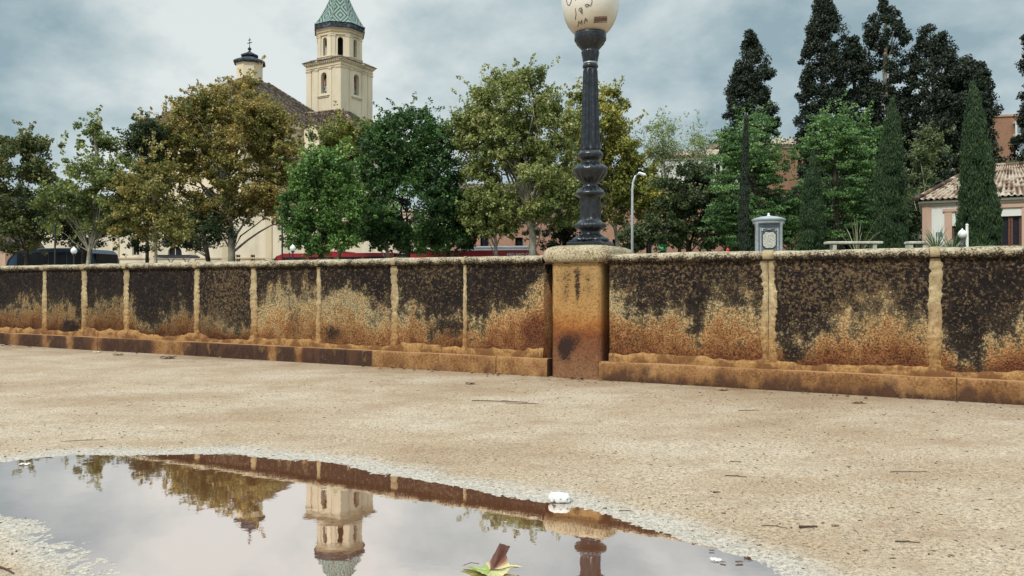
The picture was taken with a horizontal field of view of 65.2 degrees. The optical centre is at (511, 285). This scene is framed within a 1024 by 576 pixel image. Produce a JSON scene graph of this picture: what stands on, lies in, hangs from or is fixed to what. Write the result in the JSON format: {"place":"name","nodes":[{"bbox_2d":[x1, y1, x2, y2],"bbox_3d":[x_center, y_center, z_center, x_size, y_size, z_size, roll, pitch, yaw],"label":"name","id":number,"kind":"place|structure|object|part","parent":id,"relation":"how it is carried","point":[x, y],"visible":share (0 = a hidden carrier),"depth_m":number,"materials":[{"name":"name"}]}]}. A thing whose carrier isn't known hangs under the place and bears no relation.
{"place":"outdoors","nodes":[
{"label":"outdoors","id":0,"kind":"place"},
{"bbox_2d":[6,248,118,265],"bbox_3d":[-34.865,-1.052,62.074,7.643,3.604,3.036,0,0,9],"label":"car","id":1,"kind":"object","parent":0,"point":[64,256],"visible":0.06,"depth_m":60.67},
{"bbox_2d":[17,253,24,265],"bbox_3d":[-37.272,-1.745,60.963,0.960,1.525,0.084,0,0,9],"label":"window","id":2,"kind":"structure","parent":1,"relation":"in","point":[20,258],"depth_m":60.95,"materials":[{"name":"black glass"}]},
{"bbox_2d":[30,252,46,264],"bbox_3d":[-35.938,-1.745,60.750,1.500,1.525,0.084,0,0,9],"label":"window","id":3,"kind":"structure","parent":1,"relation":"in","point":[36,258],"depth_m":60.71,"materials":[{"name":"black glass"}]},
{"bbox_2d":[49,252,65,264],"bbox_3d":[-34.368,-1.745,60.500,1.440,1.525,0.084,0,0,9],"label":"window","id":4,"kind":"structure","parent":1,"relation":"in","point":[60,256],"depth_m":60.45,"materials":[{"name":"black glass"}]},
{"bbox_2d":[67,252,85,264],"bbox_3d":[-32.766,-1.745,60.245,1.565,1.525,0.084,0,0,9],"label":"window","id":5,"kind":"structure","parent":1,"relation":"in","point":[69,255],"depth_m":60.21,"materials":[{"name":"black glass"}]},
{"bbox_2d":[95,254,116,263],"bbox_3d":[-31.182,-1.572,61.493,0.186,1.640,2.520,0,0,9],"label":"rear window","id":6,"kind":"structure","parent":1,"relation":"in","point":[100,258],"depth_m":61.32,"materials":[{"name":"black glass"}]},
{"bbox_2d":[7,210,446,263],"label":"cream building","id":7,"kind":"structure","parent":0,"point":[265,244],"depth_m":86.00,"materials":[{"name":"paint"}]},
{"bbox_2d":[168,246,181,254],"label":"window","id":8,"kind":"structure","parent":7,"relation":"in","point":[172,251],"depth_m":86.25,"materials":[{"name":"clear glass"}]},
{"bbox_2d":[0,345,1023,575],"bbox_3d":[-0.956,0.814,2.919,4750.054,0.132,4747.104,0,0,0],"label":"ground","id":9,"kind":"structure","parent":0,"point":[38,376],"depth_m":4.12,"materials":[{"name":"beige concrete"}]},
{"bbox_2d":[0,566,13,573],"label":"twig","id":10,"kind":"object","parent":9,"relation":"on","point":[7,569],"visible":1,"depth_m":2.37,"materials":[{"name":"brown wood"}]},
{"bbox_2d":[0,234,44,265],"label":"ochre house","id":11,"kind":"structure","parent":9,"relation":"on","point":[4,258],"depth_m":80.42,"materials":[{"name":"beige paint"}]},
{"bbox_2d":[14,177,152,263],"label":"plane tree","id":12,"kind":"object","parent":9,"relation":"on","point":[68,229],"visible":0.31,"depth_m":57.31,"materials":[{"name":"green plant"}]},
{"bbox_2d":[150,38,313,209],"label":"church","id":13,"kind":"structure","parent":9,"relation":"on","point":[246,61],"depth_m":119.87,"materials":[{"name":"beige paint"}]},
{"bbox_2d":[0,255,552,376],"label":"stone wall","id":14,"kind":"structure","parent":9,"relation":"on","point":[487,314],"depth_m":7.83,"materials":[{"name":"brown stone"}]},
{"bbox_2d":[300,124,335,209],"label":"chapel","id":15,"kind":"structure","parent":9,"relation":"on","point":[310,135],"depth_m":112.21,"materials":[{"name":"beige paint"}]},
{"bbox_2d":[301,0,376,122],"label":"bell tower","id":16,"kind":"structure","parent":9,"relation":"on","point":[341,71],"depth_m":129.54,"materials":[{"name":"beige paint"}]},
{"bbox_2d":[288,108,394,205],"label":"church nave","id":17,"kind":"structure","parent":9,"relation":"on","point":[319,117],"depth_m":118.58,"materials":[{"name":"ceramic"}]},
{"bbox_2d":[0,453,781,575],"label":"puddle","id":18,"kind":"object","parent":9,"relation":"on","point":[198,515],"visible":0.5,"depth_m":2.84,"materials":[{"name":"clear liquid"}]},
{"bbox_2d":[462,543,521,575],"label":"fallen leaf","id":19,"kind":"object","parent":18,"relation":"on","point":[497,564],"visible":1,"depth_m":2.39,"materials":[{"name":"plant"}]},
{"bbox_2d":[710,557,721,560],"bbox_3d":[0.628,0.844,2.469,0.038,0.005,0.025,0,0,30],"label":"paper scrap","id":20,"kind":"object","parent":18,"relation":"on","point":[715,558],"visible":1,"depth_m":2.47,"materials":[{"name":"white paper"}]},
{"bbox_2d":[413,218,487,256],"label":"plane tree","id":21,"kind":"object","parent":9,"relation":"on","point":[473,241],"visible":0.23,"depth_m":57.76,"materials":[{"name":"green plant"}]},
{"bbox_2d":[1,344,957,401],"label":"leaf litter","id":22,"kind":"object","parent":9,"relation":"on","point":[580,378],"visible":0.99,"depth_m":6.64,"materials":[{"name":"brown plant"}]},
{"bbox_2d":[472,400,518,401],"bbox_3d":[-0.080,0.769,5.335,0.381,0.006,0.053,0,0,12],"label":"twig","id":23,"kind":"object","parent":9,"relation":"on","point":[492,400],"visible":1,"depth_m":5.34,"materials":[{"name":"brown wood"}]},
{"bbox_2d":[0,376,1023,573],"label":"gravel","id":24,"kind":"structure","parent":9,"relation":"on","point":[628,463],"depth_m":3.97,"materials":[{"name":"beige gravel"}]},
{"bbox_2d":[548,492,570,503],"bbox_3d":[0.187,0.832,3.134,0.090,0.044,0.058,0,0,6],"label":"white stone","id":25,"kind":"object","parent":9,"relation":"on","point":[560,497],"visible":1,"depth_m":3.11,"materials":[{"name":"white stone"}]},
{"bbox_2d":[543,245,633,379],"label":"stone pillar","id":26,"kind":"structure","parent":9,"relation":"on","point":[581,311],"depth_m":6.43,"materials":[{"name":"brown stone"}]},
{"bbox_2d":[561,0,618,245],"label":"street lamp","id":27,"kind":"object","parent":26,"relation":"on","point":[589,23],"visible":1,"depth_m":6.63,"materials":[{"name":"black metal"}]},
{"bbox_2d":[450,183,737,254],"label":"pink brick building","id":28,"kind":"structure","parent":9,"relation":"on","point":[519,241],"depth_m":74.00,"materials":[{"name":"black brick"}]},
{"bbox_2d":[480,234,488,245],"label":"window","id":29,"kind":"structure","parent":28,"relation":"in","point":[483,242],"depth_m":74.26,"materials":[{"name":"black glass"}]},
{"bbox_2d":[515,238,522,245],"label":"window","id":30,"kind":"structure","parent":28,"relation":"in","point":[518,241],"depth_m":74.26,"materials":[{"name":"black glass"}]},
{"bbox_2d":[646,241,650,252],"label":"window","id":31,"kind":"structure","parent":28,"relation":"in","point":[648,250],"depth_m":74.26,"materials":[{"name":"black glass"}]},
{"bbox_2d":[706,138,809,250],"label":"tile roofed building","id":32,"kind":"structure","parent":9,"relation":"on","point":[788,176],"depth_m":104.58,"materials":[{"name":"orange brick"}]},
{"bbox_2d":[799,525,817,527],"bbox_3d":[1.016,0.827,2.743,0.064,0.008,0.010,0,0,-2],"label":"twig","id":33,"kind":"object","parent":9,"relation":"on","point":[803,526],"visible":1,"depth_m":2.74,"materials":[{"name":"brown wood"}]},
{"bbox_2d":[599,246,1023,404],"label":"stone wall","id":34,"kind":"structure","parent":9,"relation":"on","point":[939,323],"depth_m":5.58,"materials":[{"name":"brown stone"}]},
{"bbox_2d":[890,471,926,471],"bbox_3d":[1.710,0.803,3.457,0.160,0.004,0.022,0,0,0],"label":"twig","id":35,"kind":"object","parent":9,"relation":"on","point":[908,471],"visible":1,"depth_m":3.45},
{"bbox_2d":[953,114,1023,170],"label":"apartment block","id":36,"kind":"structure","parent":9,"relation":"on","point":[1006,126],"depth_m":124.88,"materials":[{"name":"orange brick"}]},
{"bbox_2d":[0,0,1023,239],"label":"sky","id":37,"kind":"structure","parent":0,"point":[61,60],"materials":[{"name":"grey"}]},
{"bbox_2d":[652,149,737,182],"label":"white building","id":38,"kind":"structure","parent":0,"point":[715,151],"depth_m":97.81,"materials":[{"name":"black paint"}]},
{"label":"raised garden ground","id":39,"kind":"structure","parent":0,"visible":0},
{"bbox_2d":[615,153,752,252],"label":"plane tree","id":40,"kind":"object","parent":39,"relation":"on","point":[680,232],"visible":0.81,"depth_m":52.42,"materials":[{"name":"green plant"}]},
{"bbox_2d":[684,109,722,250],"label":"plane tree","id":41,"kind":"object","parent":39,"relation":"on","point":[699,143],"visible":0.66,"depth_m":64.03,"materials":[{"name":"green plant"}]},
{"bbox_2d":[737,114,750,250],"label":"cypress","id":42,"kind":"object","parent":39,"relation":"on","point":[743,236],"visible":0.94,"depth_m":34.87,"materials":[{"name":"green plant"}]},
{"bbox_2d":[717,28,781,250],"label":"cypress","id":43,"kind":"object","parent":39,"relation":"on","point":[746,84],"visible":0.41,"depth_m":71.25,"materials":[{"name":"green plant"}]},
{"bbox_2d":[698,99,804,250],"bbox_3d":[14.024,-5.084,45.961,7.007,11.668,4.663,0,0,0],"label":"locust tree","id":44,"kind":"object","parent":39,"relation":"on","point":[762,166],"visible":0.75,"depth_m":45.54,"materials":[{"name":"green plant"}]},
{"bbox_2d":[751,213,785,250],"bbox_3d":[8.822,-0.849,27.500,1.135,3.297,1.135,0,0,14],"label":"kiosk","id":45,"kind":"object","parent":39,"relation":"on","point":[768,232],"visible":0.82,"depth_m":27.17,"materials":[{"name":"grey paint"}]},
{"bbox_2d":[698,173,870,251],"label":"broadleaf tree","id":46,"kind":"object","parent":39,"relation":"on","point":[795,194],"visible":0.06,"depth_m":57.82,"materials":[{"name":"green plant"}]},
{"bbox_2d":[796,150,826,250],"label":"cypress","id":47,"kind":"object","parent":39,"relation":"on","point":[812,224],"visible":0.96,"depth_m":35.69,"materials":[{"name":"green plant"}]},
{"bbox_2d":[790,0,858,249],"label":"cypress","id":48,"kind":"object","parent":39,"relation":"on","point":[818,33],"visible":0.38,"depth_m":71.19,"materials":[{"name":"green plant"}]},
{"bbox_2d":[786,87,883,249],"bbox_3d":[18.972,-6.223,46.017,6.740,10.146,4.483,0,0,-14],"label":"locust tree","id":49,"kind":"object","parent":39,"relation":"on","point":[845,138],"visible":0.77,"depth_m":45.56,"materials":[{"name":"green plant"}]},
{"bbox_2d":[777,174,921,250],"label":"broadleaf tree","id":50,"kind":"object","parent":39,"relation":"on","point":[912,214],"visible":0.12,"depth_m":53.42,"materials":[{"name":"green plant"}]},
{"bbox_2d":[824,241,882,249],"bbox_3d":[12.792,-1.347,30.000,2.016,0.594,0.500,0,0,4],"label":"bench","id":51,"kind":"object","parent":39,"relation":"on","point":[871,244],"visible":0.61,"depth_m":29.79,"materials":[{"name":"stone"}]},
{"bbox_2d":[826,218,883,248],"bbox_3d":[13.918,-2.066,31.923,2.572,1.832,2.778,0,0,34],"label":"yucca","id":52,"kind":"object","parent":39,"relation":"on","point":[857,247],"visible":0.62,"depth_m":31.88,"materials":[{"name":"green plant"}]},
{"bbox_2d":[830,34,884,249],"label":"cypress","id":53,"kind":"object","parent":39,"relation":"on","point":[856,54],"visible":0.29,"depth_m":72.83,"materials":[{"name":"green plant"}]},
{"bbox_2d":[871,98,908,248],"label":"cypress","id":54,"kind":"object","parent":39,"relation":"on","point":[890,209],"visible":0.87,"depth_m":35.65,"materials":[{"name":"green plant"}]},
{"bbox_2d":[858,0,930,231],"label":"cypress","id":55,"kind":"object","parent":39,"relation":"on","point":[885,50],"visible":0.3,"depth_m":72.05,"materials":[{"name":"green plant"}]},
{"bbox_2d":[904,241,927,247],"bbox_3d":[15.144,-1.347,30.000,0.672,0.594,0.500,0,0,4],"label":"bench","id":56,"kind":"object","parent":39,"relation":"on","point":[910,244],"visible":0.59,"depth_m":29.82,"materials":[{"name":"stone"}]},
{"bbox_2d":[901,121,958,247],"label":"plane tree","id":57,"kind":"object","parent":39,"relation":"on","point":[928,142],"visible":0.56,"depth_m":55.70,"materials":[{"name":"green plant"}]},
{"bbox_2d":[916,223,956,247],"bbox_3d":[14.806,-1.690,27.989,1.840,1.079,1.870,0,0,0],"label":"yucca","id":58,"kind":"object","parent":39,"relation":"on","point":[933,243],"visible":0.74,"depth_m":27.83,"materials":[{"name":"green plant"}]},
{"bbox_2d":[896,23,994,247],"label":"cypress","id":59,"kind":"object","parent":39,"relation":"on","point":[938,51],"visible":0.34,"depth_m":70.59,"materials":[{"name":"green plant"}]},
{"bbox_2d":[939,233,971,246],"bbox_3d":[15.540,-1.577,28.534,1.711,0.853,1.578,0,0,41],"label":"yucca","id":60,"kind":"object","parent":39,"relation":"on","point":[953,244],"visible":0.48,"depth_m":28.31,"materials":[{"name":"green plant"}]},
{"bbox_2d":[958,228,966,246],"bbox_3d":[16.321,-1.611,29.000,0.288,0.922,0.288,0,0,0],"label":"garden lamp","id":61,"kind":"object","parent":39,"relation":"on","point":[962,233],"visible":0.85,"depth_m":28.92,"materials":[{"name":"white glass"}]},
{"bbox_2d":[965,224,968,246],"bbox_3d":[16.495,-1.695,29.000,0.234,1.091,0.234,0,0,0],"label":"pole","id":62,"kind":"object","parent":39,"relation":"on","point":[967,238],"visible":0.52,"depth_m":28.96,"materials":[{"name":"white metal"}]},
{"bbox_2d":[913,162,1023,247],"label":"garden house","id":63,"kind":"structure","parent":39,"relation":"on","point":[936,206],"depth_m":37.51,"materials":[{"name":"beige paint"}]},
{"bbox_2d":[952,226,956,246],"bbox_3d":[20.933,-2.112,37.411,0.600,2.323,0.090,0,0,28],"label":"door","id":64,"kind":"structure","parent":63,"relation":"in","point":[953,234],"depth_m":37.50,"materials":[{"name":"brown wood"}]},
{"bbox_2d":[1001,216,1020,245],"bbox_3d":[22.723,-2.172,36.460,0.820,2.445,0.090,0,0,28],"label":"window","id":65,"kind":"structure","parent":63,"relation":"in","point":[1012,224],"depth_m":36.43,"materials":[{"name":"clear glass"}]},
{"bbox_2d":[931,53,1008,183],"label":"cypress","id":66,"kind":"object","parent":39,"relation":"on","point":[979,74],"visible":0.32,"depth_m":68.75,"materials":[{"name":"green plant"}]},
{"bbox_2d":[954,81,1003,246],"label":"cypress","id":67,"kind":"object","parent":39,"relation":"on","point":[979,209],"visible":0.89,"depth_m":30.59,"materials":[{"name":"green plant"}]},
{"bbox_2d":[995,154,1023,162],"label":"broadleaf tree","id":68,"kind":"object","parent":39,"relation":"on","point":[1015,160],"visible":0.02,"depth_m":61.97,"materials":[{"name":"green plant"}]},
{"bbox_2d":[1008,34,1023,160],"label":"cypress","id":69,"kind":"object","parent":39,"relation":"on","point":[1016,141],"visible":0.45,"depth_m":71.58,"materials":[{"name":"green plant"}]},
{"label":"road","id":70,"kind":"structure","parent":0,"visible":0},
{"bbox_2d":[106,110,177,262],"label":"plane tree","id":71,"kind":"object","parent":70,"relation":"on","point":[134,137],"visible":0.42,"depth_m":61.38,"materials":[{"name":"green plant"}]},
{"bbox_2d":[158,205,239,261],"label":"plane tree","id":72,"kind":"object","parent":70,"relation":"on","point":[214,230],"visible":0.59,"depth_m":60.79,"materials":[{"name":"green plant"}]},
{"bbox_2d":[133,55,307,261],"bbox_3d":[-22.982,-8.833,65.034,13.226,19.165,8.665,0,0,0],"label":"plane tree","id":73,"kind":"object","parent":70,"relation":"on","point":[260,127],"visible":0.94,"depth_m":63.69,"materials":[{"name":"green plant"}]},
{"bbox_2d":[289,100,379,258],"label":"plane tree","id":74,"kind":"object","parent":70,"relation":"on","point":[331,135],"visible":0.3,"depth_m":59.49,"materials":[{"name":"green plant"}]},
{"bbox_2d":[274,246,539,259],"bbox_3d":[-8.637,-1.144,64.168,21.568,3.788,3.038,0,0,11],"label":"articulated bus","id":75,"kind":"object","parent":70,"relation":"on","point":[479,251],"visible":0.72,"depth_m":62.22,"materials":[{"name":"red paint"}]},
{"bbox_3d":[-17.546,-1.485,64.432,2.160,1.582,0.084,0,0,11],"label":"window","id":76,"kind":"part","parent":75,"relation":"part of","materials":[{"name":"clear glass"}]},
{"bbox_3d":[-15.251,-1.485,63.976,2.160,1.582,0.084,0,0,11],"label":"window","id":77,"kind":"part","parent":75,"relation":"part of","materials":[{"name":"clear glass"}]},
{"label":"window","id":78,"kind":"part","parent":75,"relation":"part of","materials":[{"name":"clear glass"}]},
{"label":"window","id":79,"kind":"part","parent":75,"relation":"part of","materials":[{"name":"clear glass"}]},
{"bbox_2d":[521,199,580,250],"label":"plane tree","id":80,"kind":"object","parent":70,"relation":"on","point":[563,235],"visible":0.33,"depth_m":62.65,"materials":[{"name":"green plant"}]},
{"bbox_2d":[559,76,669,246],"bbox_3d":[7.718,-7.574,59.627,8.787,16.648,6.056,0,0,0],"label":"plane tree","id":81,"kind":"object","parent":70,"relation":"on","point":[616,185],"visible":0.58,"depth_m":58.93,"materials":[{"name":"green plant"}]},
{"bbox_2d":[631,105,695,252],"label":"plane tree","id":82,"kind":"object","parent":70,"relation":"on","point":[663,153],"visible":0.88,"depth_m":61.79,"materials":[{"name":"green plant"}]},
{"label":"pavement","id":83,"kind":"structure","parent":0,"visible":0},
{"bbox_2d":[0,119,57,265],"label":"plane tree","id":84,"kind":"object","parent":83,"relation":"on","point":[32,168],"visible":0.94,"depth_m":56.92,"materials":[{"name":"green plant"}]},
{"bbox_2d":[54,224,55,264],"bbox_3d":[-25.704,-1.347,45.000,0.234,4.194,0.234,0,0,0],"label":"pole","id":85,"kind":"object","parent":83,"relation":"on","point":[54,244],"visible":0.49,"depth_m":44.97,"materials":[{"name":"black metal"}]},
{"bbox_2d":[71,247,76,264],"bbox_3d":[-24.094,-0.697,44.000,0.324,2.894,0.324,0,0,0],"label":"garden lamp","id":86,"kind":"object","parent":83,"relation":"on","point":[73,250],"visible":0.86,"depth_m":43.95,"materials":[{"name":"white glass"}]},
{"bbox_2d":[25,105,142,263],"bbox_3d":[-28.417,-5.681,53.796,7.403,12.863,5.762,0,0,0],"label":"plane tree","id":87,"kind":"object","parent":83,"relation":"on","point":[97,178],"visible":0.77,"depth_m":53.05,"materials":[{"name":"green plant"}]},
{"bbox_2d":[93,131,202,262],"bbox_3d":[-23.547,-4.553,52.353,6.370,10.605,5.089,0,0,37],"label":"plane tree","id":88,"kind":"object","parent":83,"relation":"on","point":[141,193],"visible":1,"depth_m":51.85,"materials":[{"name":"green plant"}]},
{"bbox_2d":[153,255,199,262],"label":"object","id":89,"kind":"object","parent":83,"relation":"on","point":[178,256],"visible":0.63,"depth_m":53.46,"materials":[{"name":"grey metal"}]},
{"bbox_2d":[281,224,282,259],"bbox_3d":[-12.350,-1.272,43.000,0.208,4.044,0.208,0,0,0],"label":"pole","id":90,"kind":"object","parent":83,"relation":"on","point":[282,242],"visible":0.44,"depth_m":42.97,"materials":[{"name":"metal"}]},
{"bbox_2d":[290,244,295,259],"bbox_3d":[-12.056,-0.762,44.000,0.310,3.024,0.310,0,0,0],"label":"garden lamp","id":91,"kind":"object","parent":83,"relation":"on","point":[292,247],"visible":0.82,"depth_m":43.93,"materials":[{"name":"white glass"}]},
{"bbox_2d":[273,135,377,259],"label":"plane tree","id":92,"kind":"object","parent":83,"relation":"on","point":[325,190],"visible":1,"depth_m":50.36,"materials":[{"name":"green plant"}]},
{"bbox_2d":[359,211,415,257],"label":"plane tree","id":93,"kind":"object","parent":83,"relation":"on","point":[387,252],"visible":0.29,"depth_m":55.53,"materials":[{"name":"green plant"}]},
{"bbox_2d":[343,91,478,256],"bbox_3d":[-7.058,-6.481,56.113,8.214,14.462,7.617,0,0,-41],"label":"plane tree","id":94,"kind":"object","parent":83,"relation":"on","point":[389,176],"visible":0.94,"depth_m":54.99,"materials":[{"name":"green plant"}]},
{"bbox_2d":[469,188,514,255],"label":"plane tree","id":95,"kind":"object","parent":83,"relation":"on","point":[496,242],"visible":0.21,"depth_m":55.78,"materials":[{"name":"green plant"}]},
{"bbox_2d":[442,53,582,255],"bbox_3d":[0.473,-7.502,54.863,10.633,16.503,6.960,0,0,0],"label":"plane tree","id":96,"kind":"object","parent":83,"relation":"on","point":[497,130],"visible":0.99,"depth_m":53.97,"materials":[{"name":"green plant"}]},
{"bbox_2d":[631,172,645,252],"bbox_3d":[6.600,-2.608,42.000,0.886,6.716,0.320,0,0,0],"label":"curved street lamp","id":97,"kind":"object","parent":83,"relation":"on","point":[632,213],"visible":0.71,"depth_m":41.95,"materials":[{"name":"grey metal"}]}
]}

